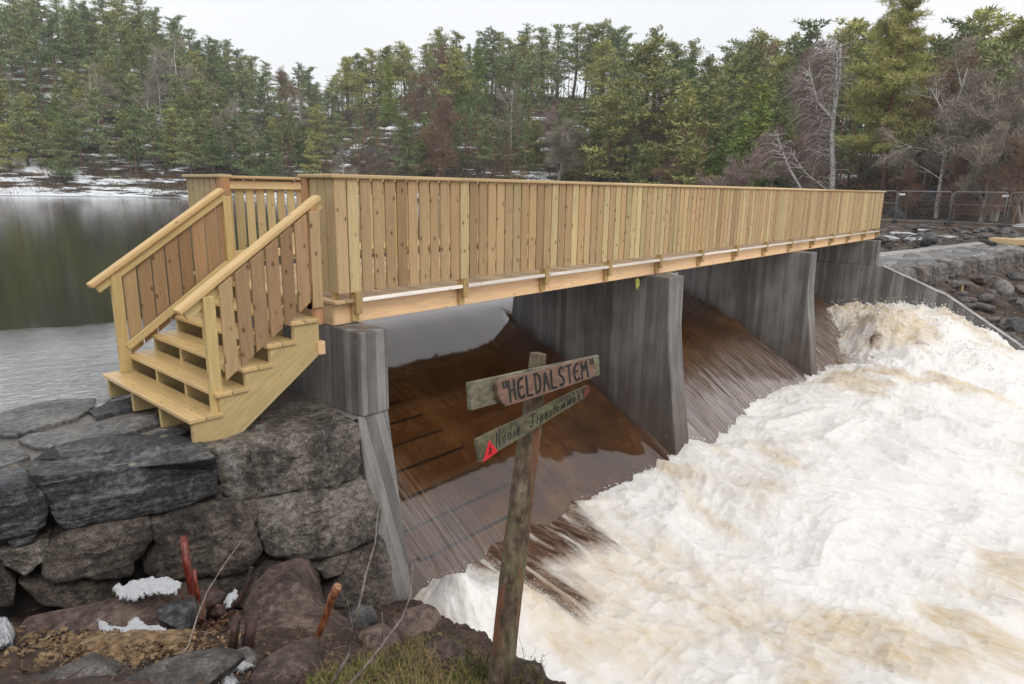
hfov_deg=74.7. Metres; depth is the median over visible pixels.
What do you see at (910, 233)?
snow patch
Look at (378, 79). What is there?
spruce tree
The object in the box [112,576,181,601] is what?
snow patch
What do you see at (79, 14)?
pine tree
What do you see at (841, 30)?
pine tree
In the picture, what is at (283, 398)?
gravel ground
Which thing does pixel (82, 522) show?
stone wall
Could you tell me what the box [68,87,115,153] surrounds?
pine tree
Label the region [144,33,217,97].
birch tree
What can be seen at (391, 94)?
spruce tree
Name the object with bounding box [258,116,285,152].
pine tree
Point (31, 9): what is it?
pine tree
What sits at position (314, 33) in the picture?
sky
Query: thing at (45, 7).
pine tree
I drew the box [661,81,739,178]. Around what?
pine tree
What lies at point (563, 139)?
bare tree
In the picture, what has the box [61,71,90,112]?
pine tree
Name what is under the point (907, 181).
bare tree
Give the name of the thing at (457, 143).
pine tree
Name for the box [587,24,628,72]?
pine tree
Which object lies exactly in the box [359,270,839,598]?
spillway water
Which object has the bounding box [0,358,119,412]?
shallow water
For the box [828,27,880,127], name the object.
pine tree
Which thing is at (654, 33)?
pine tree
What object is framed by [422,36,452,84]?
pine tree
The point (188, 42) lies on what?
pine tree
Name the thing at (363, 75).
pine tree
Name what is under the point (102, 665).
rock
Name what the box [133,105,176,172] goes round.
pine tree
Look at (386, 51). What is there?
pine tree
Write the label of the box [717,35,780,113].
pine tree
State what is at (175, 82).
pine tree
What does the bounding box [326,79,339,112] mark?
pine tree
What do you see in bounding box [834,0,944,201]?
pine tree
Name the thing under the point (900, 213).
crag
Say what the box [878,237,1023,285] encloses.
stone quay
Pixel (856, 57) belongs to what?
pine tree
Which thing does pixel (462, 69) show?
pine tree
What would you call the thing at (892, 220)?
fence panel
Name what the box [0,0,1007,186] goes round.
background
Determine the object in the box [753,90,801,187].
spruce tree
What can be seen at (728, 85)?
pine tree
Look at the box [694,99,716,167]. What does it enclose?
pine tree
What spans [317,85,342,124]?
pine tree
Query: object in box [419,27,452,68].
pine tree
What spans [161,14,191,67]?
pine tree
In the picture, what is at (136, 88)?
pine tree
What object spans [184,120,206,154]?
pine tree
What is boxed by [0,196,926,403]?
lake water
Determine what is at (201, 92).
pine tree
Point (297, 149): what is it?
pine tree
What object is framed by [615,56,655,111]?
pine tree
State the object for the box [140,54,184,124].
birch tree
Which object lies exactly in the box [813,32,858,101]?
pine tree
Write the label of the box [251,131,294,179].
pine tree
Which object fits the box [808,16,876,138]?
pine tree
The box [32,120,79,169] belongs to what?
pine tree
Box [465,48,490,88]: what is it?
pine tree
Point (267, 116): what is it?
pine tree
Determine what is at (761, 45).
pine tree
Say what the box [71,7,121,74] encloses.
pine tree
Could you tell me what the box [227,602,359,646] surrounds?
rock
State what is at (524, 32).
pine tree
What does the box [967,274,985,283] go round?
boulder
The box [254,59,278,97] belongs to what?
pine tree
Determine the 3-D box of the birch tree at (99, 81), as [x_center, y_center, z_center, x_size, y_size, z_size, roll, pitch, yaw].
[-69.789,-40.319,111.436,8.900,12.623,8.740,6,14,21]
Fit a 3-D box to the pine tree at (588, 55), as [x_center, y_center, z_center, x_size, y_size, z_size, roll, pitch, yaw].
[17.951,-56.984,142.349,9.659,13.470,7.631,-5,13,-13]
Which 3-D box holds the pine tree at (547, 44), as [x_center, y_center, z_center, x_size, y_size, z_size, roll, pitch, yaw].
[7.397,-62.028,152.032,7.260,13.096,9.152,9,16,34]
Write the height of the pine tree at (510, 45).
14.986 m
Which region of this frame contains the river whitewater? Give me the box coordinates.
[413,301,1023,683]
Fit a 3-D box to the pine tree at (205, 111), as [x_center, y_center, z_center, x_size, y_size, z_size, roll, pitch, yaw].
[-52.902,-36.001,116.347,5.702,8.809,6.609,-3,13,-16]
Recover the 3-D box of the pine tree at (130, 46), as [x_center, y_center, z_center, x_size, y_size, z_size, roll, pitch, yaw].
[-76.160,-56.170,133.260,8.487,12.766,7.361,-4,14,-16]
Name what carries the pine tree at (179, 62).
on the hills
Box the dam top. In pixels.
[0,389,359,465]
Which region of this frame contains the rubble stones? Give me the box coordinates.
[874,223,1023,344]
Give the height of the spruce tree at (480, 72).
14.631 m
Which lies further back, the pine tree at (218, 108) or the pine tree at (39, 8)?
the pine tree at (39, 8)
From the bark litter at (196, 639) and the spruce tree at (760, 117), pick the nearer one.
the bark litter at (196, 639)
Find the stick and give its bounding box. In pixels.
[314,583,341,637]
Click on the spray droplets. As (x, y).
(917, 307)
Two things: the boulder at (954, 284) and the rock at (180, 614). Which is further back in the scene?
the boulder at (954, 284)
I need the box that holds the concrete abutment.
[252,316,411,602]
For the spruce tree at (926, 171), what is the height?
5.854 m
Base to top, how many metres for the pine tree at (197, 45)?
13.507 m
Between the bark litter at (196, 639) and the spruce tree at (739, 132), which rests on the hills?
the spruce tree at (739, 132)
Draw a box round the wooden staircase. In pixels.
[86,188,325,442]
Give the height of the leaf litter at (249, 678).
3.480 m
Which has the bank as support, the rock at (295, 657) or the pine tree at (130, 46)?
the rock at (295, 657)
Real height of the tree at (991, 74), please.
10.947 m
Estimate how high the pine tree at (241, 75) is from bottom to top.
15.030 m
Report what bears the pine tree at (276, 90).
on the hills
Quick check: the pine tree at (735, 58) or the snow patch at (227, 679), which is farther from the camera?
the pine tree at (735, 58)
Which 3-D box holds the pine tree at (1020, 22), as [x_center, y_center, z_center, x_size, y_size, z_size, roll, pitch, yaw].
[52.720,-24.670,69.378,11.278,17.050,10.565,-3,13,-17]
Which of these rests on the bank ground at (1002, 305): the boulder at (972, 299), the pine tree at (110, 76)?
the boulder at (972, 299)
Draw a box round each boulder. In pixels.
[920,232,938,245]
[945,280,963,289]
[964,297,977,302]
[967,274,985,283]
[990,279,1014,296]
[1004,317,1023,333]
[1006,271,1023,280]
[1009,297,1023,311]
[1013,286,1023,293]
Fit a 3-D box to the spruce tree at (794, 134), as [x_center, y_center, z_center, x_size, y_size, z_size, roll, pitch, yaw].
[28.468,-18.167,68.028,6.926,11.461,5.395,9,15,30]
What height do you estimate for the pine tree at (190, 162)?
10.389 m
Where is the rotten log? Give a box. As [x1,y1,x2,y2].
[44,628,192,655]
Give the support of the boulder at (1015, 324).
on the bank ground at (1002, 305)
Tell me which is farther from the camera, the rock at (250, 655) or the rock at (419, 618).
the rock at (419, 618)
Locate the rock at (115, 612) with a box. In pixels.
[20,587,207,633]
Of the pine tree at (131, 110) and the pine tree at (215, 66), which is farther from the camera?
the pine tree at (215, 66)
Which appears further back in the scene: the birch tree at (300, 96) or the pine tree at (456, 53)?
the birch tree at (300, 96)
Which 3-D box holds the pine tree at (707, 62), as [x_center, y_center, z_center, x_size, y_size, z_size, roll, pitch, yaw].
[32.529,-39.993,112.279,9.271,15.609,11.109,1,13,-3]
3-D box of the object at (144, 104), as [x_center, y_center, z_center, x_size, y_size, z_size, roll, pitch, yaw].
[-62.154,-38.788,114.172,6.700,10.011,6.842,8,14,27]
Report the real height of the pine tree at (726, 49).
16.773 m
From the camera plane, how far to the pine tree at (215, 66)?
140.79 m
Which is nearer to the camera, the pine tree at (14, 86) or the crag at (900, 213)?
the crag at (900, 213)
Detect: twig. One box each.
[181,537,243,653]
[330,486,386,683]
[348,563,412,683]
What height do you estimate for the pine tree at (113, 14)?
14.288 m
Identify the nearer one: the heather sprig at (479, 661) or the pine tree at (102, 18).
the heather sprig at (479, 661)
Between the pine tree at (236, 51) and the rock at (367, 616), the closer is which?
the rock at (367, 616)
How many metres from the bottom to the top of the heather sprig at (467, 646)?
0.134 m
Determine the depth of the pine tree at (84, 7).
144.06 m
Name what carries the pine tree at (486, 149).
on the hills
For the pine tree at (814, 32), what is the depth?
94.02 m
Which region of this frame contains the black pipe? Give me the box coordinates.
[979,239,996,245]
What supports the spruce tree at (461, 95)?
on the hills
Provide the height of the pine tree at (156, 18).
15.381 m
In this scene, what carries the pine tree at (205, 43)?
on the hills
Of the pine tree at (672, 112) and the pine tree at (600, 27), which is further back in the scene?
the pine tree at (600, 27)
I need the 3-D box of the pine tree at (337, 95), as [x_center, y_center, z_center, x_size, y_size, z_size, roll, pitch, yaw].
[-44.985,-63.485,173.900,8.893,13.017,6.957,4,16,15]
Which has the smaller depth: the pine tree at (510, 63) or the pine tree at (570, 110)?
the pine tree at (570, 110)
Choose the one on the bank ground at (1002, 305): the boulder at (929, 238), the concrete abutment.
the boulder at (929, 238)
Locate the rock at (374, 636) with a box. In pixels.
[357,623,400,649]
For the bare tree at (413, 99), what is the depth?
120.85 m
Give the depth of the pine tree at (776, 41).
120.36 m
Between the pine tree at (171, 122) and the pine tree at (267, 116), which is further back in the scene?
the pine tree at (267, 116)
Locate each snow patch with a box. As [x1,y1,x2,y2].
[0,617,16,650]
[96,617,166,632]
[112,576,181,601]
[218,673,240,683]
[223,589,237,608]
[232,661,255,673]
[877,235,900,238]
[889,232,916,234]
[902,237,916,241]
[938,235,957,237]
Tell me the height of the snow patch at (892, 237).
0.229 m
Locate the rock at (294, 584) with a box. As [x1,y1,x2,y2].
[242,557,325,611]
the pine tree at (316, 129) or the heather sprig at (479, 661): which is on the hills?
the pine tree at (316, 129)
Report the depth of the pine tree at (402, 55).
143.43 m
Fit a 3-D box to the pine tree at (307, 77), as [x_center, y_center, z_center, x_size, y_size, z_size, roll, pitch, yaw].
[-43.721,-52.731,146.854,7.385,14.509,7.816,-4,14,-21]
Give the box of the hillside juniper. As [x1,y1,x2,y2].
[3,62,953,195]
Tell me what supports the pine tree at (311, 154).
on the hills
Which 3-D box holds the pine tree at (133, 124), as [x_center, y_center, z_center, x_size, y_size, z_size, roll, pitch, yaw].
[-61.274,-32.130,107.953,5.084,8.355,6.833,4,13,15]
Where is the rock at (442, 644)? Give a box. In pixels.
[421,635,465,665]
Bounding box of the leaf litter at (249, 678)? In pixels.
[14,624,554,683]
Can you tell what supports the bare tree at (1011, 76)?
on the hills
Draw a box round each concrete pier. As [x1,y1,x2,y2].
[511,273,688,454]
[678,251,816,375]
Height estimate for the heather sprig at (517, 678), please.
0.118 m
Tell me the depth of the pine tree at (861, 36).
105.62 m
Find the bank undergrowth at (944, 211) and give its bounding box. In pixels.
[694,174,1007,218]
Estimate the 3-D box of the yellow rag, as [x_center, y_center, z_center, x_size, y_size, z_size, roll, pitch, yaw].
[1.861,-0.863,9.970,0.094,0.185,0.054,-8,15,-33]
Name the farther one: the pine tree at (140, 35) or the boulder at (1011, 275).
the pine tree at (140, 35)
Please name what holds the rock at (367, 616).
on the bank
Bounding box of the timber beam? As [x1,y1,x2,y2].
[989,238,1023,244]
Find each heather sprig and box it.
[350,632,368,648]
[448,631,474,662]
[462,637,492,678]
[506,656,535,683]
[514,639,555,683]
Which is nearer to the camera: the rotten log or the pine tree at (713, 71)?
the rotten log
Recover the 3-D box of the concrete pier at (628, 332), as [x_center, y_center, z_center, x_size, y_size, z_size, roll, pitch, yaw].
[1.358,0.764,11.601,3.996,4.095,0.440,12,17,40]
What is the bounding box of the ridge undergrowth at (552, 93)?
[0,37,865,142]
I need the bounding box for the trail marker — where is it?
[483,440,497,461]
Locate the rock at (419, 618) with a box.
[387,604,440,637]
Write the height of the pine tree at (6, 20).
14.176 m
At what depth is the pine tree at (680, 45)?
137.18 m
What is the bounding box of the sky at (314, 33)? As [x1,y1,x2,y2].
[0,0,1023,125]
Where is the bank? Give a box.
[0,599,565,683]
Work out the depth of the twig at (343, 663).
2.67 m
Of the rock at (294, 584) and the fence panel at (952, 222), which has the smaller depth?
the rock at (294, 584)
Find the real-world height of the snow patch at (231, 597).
0.066 m
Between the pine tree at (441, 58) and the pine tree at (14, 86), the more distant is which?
the pine tree at (441, 58)
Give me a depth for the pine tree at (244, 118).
125.52 m
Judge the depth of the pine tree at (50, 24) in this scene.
122.66 m
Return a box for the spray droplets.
[427,297,1006,627]
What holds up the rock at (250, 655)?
on the bank
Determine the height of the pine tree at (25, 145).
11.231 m
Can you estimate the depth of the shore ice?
97.92 m
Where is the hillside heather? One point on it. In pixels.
(526, 176)
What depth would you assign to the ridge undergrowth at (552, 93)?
147.63 m
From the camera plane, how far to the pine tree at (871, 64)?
76.20 m
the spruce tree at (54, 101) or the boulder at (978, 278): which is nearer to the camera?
the boulder at (978, 278)
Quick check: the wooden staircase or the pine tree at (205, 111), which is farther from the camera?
the pine tree at (205, 111)
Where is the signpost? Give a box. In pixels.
[466,352,599,683]
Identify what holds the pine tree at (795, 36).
on the hills
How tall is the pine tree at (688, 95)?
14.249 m
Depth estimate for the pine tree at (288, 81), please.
194.40 m
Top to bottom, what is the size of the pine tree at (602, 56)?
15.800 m
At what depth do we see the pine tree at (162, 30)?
164.63 m
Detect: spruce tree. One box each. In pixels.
[46,87,60,133]
[55,5,79,55]
[67,0,85,44]
[370,57,384,98]
[375,61,405,126]
[411,112,439,174]
[450,76,470,128]
[459,43,481,92]
[465,37,495,110]
[518,110,533,150]
[663,50,701,140]
[703,132,732,185]
[712,112,755,186]
[717,150,740,186]
[725,80,788,187]
[748,129,786,187]
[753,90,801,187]
[780,108,820,188]
[912,156,935,181]
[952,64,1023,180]
[975,37,992,62]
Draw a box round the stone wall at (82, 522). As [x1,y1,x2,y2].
[0,394,392,617]
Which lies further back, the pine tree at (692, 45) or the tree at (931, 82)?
the pine tree at (692, 45)
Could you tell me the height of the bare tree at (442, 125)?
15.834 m
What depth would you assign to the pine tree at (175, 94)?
117.78 m
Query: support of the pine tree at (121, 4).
on the hills
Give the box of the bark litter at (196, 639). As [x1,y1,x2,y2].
[154,609,270,683]
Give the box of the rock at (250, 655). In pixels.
[237,646,257,665]
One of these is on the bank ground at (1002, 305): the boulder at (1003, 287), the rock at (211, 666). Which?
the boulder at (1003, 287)
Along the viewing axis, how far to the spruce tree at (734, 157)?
64.40 m
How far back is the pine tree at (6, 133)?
100.73 m
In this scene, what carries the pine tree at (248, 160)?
on the hills
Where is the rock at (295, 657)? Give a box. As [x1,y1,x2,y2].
[249,637,323,682]
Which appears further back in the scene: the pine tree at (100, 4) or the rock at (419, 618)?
the pine tree at (100, 4)
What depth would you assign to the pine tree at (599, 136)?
98.18 m
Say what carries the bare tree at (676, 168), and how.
on the hills
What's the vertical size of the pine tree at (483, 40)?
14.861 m
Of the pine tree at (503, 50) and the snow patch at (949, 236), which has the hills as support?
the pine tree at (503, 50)
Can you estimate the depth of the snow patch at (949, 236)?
34.90 m
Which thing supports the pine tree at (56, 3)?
on the hills
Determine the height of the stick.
0.463 m
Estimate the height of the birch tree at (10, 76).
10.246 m
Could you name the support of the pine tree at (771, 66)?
on the hills
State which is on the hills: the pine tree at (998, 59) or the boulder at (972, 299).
the pine tree at (998, 59)
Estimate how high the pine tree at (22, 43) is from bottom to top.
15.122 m
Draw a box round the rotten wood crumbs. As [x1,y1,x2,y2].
[0,621,257,679]
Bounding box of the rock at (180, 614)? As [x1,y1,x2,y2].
[156,599,198,628]
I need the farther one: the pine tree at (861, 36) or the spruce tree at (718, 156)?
the pine tree at (861, 36)
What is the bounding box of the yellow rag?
[635,278,639,289]
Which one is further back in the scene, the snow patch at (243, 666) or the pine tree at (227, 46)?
the pine tree at (227, 46)
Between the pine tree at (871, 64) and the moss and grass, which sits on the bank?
the moss and grass
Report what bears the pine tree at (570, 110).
on the hills
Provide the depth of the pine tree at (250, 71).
178.60 m
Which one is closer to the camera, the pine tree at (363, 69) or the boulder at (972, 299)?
the boulder at (972, 299)
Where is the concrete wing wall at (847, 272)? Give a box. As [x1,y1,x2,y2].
[801,240,1023,349]
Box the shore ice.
[0,195,295,199]
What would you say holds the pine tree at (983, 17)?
on the hills
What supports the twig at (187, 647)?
on the bank
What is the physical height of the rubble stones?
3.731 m
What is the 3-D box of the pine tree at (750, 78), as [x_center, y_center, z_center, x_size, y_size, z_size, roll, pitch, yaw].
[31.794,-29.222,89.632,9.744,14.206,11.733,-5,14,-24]
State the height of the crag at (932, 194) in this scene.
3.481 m
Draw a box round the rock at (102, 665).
[35,652,128,680]
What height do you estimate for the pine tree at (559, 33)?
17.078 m
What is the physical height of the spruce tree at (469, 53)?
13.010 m
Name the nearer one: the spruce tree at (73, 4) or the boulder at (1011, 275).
the boulder at (1011, 275)
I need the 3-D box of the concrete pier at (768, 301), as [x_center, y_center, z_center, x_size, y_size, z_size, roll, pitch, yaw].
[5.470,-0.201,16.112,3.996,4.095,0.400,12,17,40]
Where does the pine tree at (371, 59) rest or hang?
on the hills
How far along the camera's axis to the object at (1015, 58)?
58.13 m
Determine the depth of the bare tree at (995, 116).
44.02 m
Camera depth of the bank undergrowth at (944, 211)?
55.08 m
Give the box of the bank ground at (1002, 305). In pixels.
[869,216,1023,340]
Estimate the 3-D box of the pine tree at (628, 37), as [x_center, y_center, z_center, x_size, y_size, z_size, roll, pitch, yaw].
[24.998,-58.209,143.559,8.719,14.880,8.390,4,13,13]
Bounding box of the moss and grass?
[306,628,489,683]
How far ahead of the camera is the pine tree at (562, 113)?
102.45 m
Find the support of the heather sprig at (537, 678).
on the bank
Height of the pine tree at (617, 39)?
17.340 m
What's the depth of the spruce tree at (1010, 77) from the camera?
55.26 m
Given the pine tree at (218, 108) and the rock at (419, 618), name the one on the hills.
the pine tree at (218, 108)
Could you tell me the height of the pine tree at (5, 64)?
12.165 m
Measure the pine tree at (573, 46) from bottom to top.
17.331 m
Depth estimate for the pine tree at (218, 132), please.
110.59 m
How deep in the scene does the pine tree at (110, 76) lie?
117.96 m
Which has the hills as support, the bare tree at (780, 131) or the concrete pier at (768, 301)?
the bare tree at (780, 131)
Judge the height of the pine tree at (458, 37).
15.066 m
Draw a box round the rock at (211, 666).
[123,648,244,683]
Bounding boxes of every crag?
[886,204,915,218]
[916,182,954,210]
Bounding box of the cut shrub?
[180,535,257,649]
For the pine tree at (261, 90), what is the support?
on the hills
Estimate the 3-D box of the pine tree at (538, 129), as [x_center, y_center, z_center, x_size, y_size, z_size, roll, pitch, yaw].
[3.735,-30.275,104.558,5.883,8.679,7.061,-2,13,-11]
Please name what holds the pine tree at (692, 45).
on the hills
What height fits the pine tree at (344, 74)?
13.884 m
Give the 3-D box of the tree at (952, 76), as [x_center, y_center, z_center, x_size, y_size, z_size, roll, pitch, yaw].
[34.813,-17.354,52.752,7.314,13.069,11.356,-11,18,-43]
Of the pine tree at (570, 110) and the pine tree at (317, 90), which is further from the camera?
the pine tree at (317, 90)
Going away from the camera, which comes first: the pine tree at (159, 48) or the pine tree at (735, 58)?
the pine tree at (735, 58)
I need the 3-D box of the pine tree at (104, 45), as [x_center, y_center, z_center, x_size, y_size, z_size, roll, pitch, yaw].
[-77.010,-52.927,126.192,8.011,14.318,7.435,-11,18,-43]
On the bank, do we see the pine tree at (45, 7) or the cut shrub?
the cut shrub
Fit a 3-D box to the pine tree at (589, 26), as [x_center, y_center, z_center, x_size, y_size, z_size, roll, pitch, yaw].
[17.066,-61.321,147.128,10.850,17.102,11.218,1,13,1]
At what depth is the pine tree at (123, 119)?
107.24 m
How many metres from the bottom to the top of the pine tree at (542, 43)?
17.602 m
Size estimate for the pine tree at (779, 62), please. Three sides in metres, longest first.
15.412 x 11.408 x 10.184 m
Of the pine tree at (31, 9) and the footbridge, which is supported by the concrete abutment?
the footbridge
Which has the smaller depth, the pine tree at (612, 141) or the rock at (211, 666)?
the rock at (211, 666)
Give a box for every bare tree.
[270,66,295,107]
[397,71,438,122]
[409,90,468,176]
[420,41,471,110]
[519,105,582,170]
[541,117,587,180]
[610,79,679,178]
[649,121,714,184]
[693,146,777,187]
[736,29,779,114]
[765,123,819,188]
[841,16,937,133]
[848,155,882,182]
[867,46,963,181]
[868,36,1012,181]
[894,162,925,217]
[895,119,954,189]
[912,67,977,142]
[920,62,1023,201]
[925,62,1023,221]
[933,144,993,219]
[951,119,1023,221]
[953,96,1023,222]
[972,134,1023,224]
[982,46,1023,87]
[999,60,1023,90]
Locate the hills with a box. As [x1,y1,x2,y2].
[0,44,1023,248]
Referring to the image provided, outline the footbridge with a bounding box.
[182,174,885,325]
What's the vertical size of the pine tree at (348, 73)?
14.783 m
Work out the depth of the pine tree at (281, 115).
128.40 m
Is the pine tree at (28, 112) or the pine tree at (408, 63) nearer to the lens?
the pine tree at (28, 112)
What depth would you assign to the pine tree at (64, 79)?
118.12 m
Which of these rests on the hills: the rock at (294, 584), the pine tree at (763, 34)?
the pine tree at (763, 34)
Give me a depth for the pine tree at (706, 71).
131.30 m
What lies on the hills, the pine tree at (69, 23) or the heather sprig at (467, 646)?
the pine tree at (69, 23)
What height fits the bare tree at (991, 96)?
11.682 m
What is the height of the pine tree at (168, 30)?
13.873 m
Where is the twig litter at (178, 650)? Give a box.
[6,607,386,683]
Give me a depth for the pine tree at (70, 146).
106.76 m
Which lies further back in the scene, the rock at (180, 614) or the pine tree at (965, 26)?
the pine tree at (965, 26)
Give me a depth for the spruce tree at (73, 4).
155.78 m
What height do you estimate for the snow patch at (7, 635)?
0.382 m
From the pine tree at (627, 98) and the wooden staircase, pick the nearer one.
the wooden staircase
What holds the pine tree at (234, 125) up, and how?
on the hills
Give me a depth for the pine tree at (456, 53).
119.82 m
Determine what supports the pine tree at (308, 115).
on the hills
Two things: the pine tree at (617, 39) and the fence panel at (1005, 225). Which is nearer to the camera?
the fence panel at (1005, 225)
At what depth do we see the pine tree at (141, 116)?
116.32 m
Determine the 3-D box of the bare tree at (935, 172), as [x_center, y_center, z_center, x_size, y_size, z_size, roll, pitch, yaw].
[33.726,-14.458,54.050,6.536,7.079,5.092,-1,13,-9]
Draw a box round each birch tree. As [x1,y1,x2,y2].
[0,73,31,119]
[64,62,121,130]
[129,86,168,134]
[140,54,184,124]
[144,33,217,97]
[210,98,257,154]
[283,88,320,133]
[328,143,360,174]
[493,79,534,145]
[744,32,860,189]
[868,29,1008,217]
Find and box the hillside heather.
[0,63,1022,218]
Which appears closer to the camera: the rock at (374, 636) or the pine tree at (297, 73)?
the rock at (374, 636)
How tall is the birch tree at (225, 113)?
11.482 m
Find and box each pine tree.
[0,0,40,29]
[0,10,31,77]
[0,58,22,87]
[0,79,20,144]
[0,124,34,172]
[2,4,48,84]
[2,96,48,166]
[4,78,27,128]
[7,0,53,76]
[12,92,49,141]
[13,0,43,34]
[24,82,52,129]
[27,13,76,91]
[31,0,51,43]
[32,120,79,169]
[38,0,65,43]
[44,132,79,182]
[45,7,97,84]
[46,102,76,145]
[47,67,85,104]
[57,93,85,129]
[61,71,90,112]
[61,110,93,156]
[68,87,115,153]
[69,63,119,119]
[70,3,102,57]
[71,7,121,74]
[75,0,92,33]
[79,21,124,87]
[87,0,109,34]
[87,71,122,114]
[93,0,134,46]
[97,55,121,96]
[99,9,119,59]
[101,81,147,146]
[104,109,146,161]
[109,0,135,32]
[109,26,149,72]
[111,73,157,129]
[113,13,161,81]
[113,116,152,164]
[118,72,152,114]
[120,0,157,36]
[129,14,158,73]
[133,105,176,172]
[135,101,156,134]
[143,7,169,57]
[145,12,165,46]
[146,42,177,101]
[148,107,199,167]
[154,73,191,126]
[156,110,180,152]
[158,34,201,96]
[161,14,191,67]
[162,21,178,70]
[162,90,194,138]
[167,118,209,173]
[175,28,204,70]
[176,78,228,141]
[182,50,217,101]
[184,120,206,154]
[189,37,211,82]
[192,109,218,154]
[198,38,236,86]
[198,128,230,173]
[199,35,218,69]
[200,44,236,106]
[206,126,237,165]
[210,90,230,129]
[214,39,244,96]
[215,117,257,175]
[226,54,261,112]
[229,47,248,98]
[232,132,259,175]
[235,105,261,143]
[236,56,259,97]
[239,148,258,175]
[244,56,258,88]
[248,72,278,126]
[249,142,277,180]
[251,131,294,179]
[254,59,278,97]
[256,110,277,137]
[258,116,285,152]
[269,71,296,100]
[269,101,296,144]
[278,72,292,100]
[283,112,302,142]
[285,122,322,166]
[287,62,311,108]
[288,131,306,169]
[293,138,325,173]
[295,66,328,119]
[296,105,332,152]
[305,109,323,136]
[312,82,329,113]
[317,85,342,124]
[325,55,372,119]
[326,71,348,107]
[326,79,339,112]
[328,112,352,152]
[339,58,354,105]
[342,53,372,106]
[342,71,385,123]
[351,56,375,98]
[358,47,387,103]
[366,44,401,92]
[371,47,400,80]
[376,41,420,109]
[386,114,427,175]
[404,48,418,93]
[414,43,436,78]
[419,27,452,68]
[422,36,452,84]
[427,45,484,121]
[439,124,471,176]
[446,30,472,69]
[452,52,467,100]
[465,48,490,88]
[470,29,494,92]
[471,115,503,175]
[480,26,506,99]
[483,33,508,69]
[486,36,528,102]
[498,45,532,108]
[499,34,546,89]
[509,55,552,119]
[513,22,538,91]
[520,26,564,107]
[520,119,553,170]
[533,39,554,86]
[540,23,572,98]
[547,106,578,172]
[552,98,589,154]
[554,22,592,97]
[567,23,602,96]
[567,118,618,181]
[572,18,621,95]
[573,40,610,95]
[575,37,625,116]
[576,92,617,156]
[578,90,640,182]
[586,33,695,172]
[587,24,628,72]
[592,25,633,93]
[605,99,650,167]
[611,32,645,79]
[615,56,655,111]
[616,140,669,183]
[625,111,665,179]
[632,42,651,88]
[636,24,678,104]
[637,95,690,183]
[640,81,710,184]
[646,41,695,107]
[654,40,698,84]
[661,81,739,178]
[663,131,722,185]
[679,38,709,97]
[692,53,723,116]
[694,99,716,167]
[695,63,735,112]
[698,45,738,98]
[698,57,721,99]
[702,49,756,120]
[704,77,742,161]
[711,67,786,156]
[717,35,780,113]
[720,38,768,111]
[720,111,754,166]
[741,54,796,127]
[744,26,774,105]
[762,34,783,77]
[762,55,785,127]
[763,17,831,120]
[773,32,802,88]
[774,37,804,132]
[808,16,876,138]
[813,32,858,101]
[824,25,861,64]
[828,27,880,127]
[829,41,888,146]
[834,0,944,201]
[836,34,921,118]
[844,22,872,72]
[907,16,987,103]
[909,32,957,86]
[916,39,1023,206]
[938,3,1019,66]
[983,14,1023,66]
[983,23,1023,60]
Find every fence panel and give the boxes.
[867,190,897,222]
[894,191,952,223]
[944,191,1008,226]
[999,192,1023,227]
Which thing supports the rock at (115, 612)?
on the bank
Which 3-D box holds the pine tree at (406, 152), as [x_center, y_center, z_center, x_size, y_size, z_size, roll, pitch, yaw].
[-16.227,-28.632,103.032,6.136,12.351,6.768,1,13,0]
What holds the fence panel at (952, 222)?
on the bank ground at (1002, 305)
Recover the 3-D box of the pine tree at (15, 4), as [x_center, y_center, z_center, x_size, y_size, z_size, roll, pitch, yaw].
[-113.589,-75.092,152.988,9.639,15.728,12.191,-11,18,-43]
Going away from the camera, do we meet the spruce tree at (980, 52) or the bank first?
the bank
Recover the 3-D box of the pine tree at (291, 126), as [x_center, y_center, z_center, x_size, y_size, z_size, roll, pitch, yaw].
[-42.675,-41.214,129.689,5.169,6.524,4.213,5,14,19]
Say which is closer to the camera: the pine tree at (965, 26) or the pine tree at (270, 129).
the pine tree at (965, 26)
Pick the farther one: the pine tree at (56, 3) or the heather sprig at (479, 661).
the pine tree at (56, 3)
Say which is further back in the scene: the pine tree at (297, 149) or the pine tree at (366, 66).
the pine tree at (366, 66)
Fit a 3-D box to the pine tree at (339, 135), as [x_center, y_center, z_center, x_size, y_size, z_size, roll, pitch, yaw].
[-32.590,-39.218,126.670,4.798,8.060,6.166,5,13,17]
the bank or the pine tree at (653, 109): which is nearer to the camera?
the bank
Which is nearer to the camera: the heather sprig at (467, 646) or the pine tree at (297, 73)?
the heather sprig at (467, 646)
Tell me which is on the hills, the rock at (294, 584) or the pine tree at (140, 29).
the pine tree at (140, 29)
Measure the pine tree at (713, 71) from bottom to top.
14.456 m
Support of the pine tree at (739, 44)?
on the hills
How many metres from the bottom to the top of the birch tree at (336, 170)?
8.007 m
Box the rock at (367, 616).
[342,604,376,627]
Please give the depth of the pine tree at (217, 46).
159.82 m
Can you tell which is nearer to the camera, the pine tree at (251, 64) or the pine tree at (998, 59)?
the pine tree at (998, 59)
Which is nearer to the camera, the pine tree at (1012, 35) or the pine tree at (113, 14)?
the pine tree at (1012, 35)
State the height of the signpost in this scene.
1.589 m

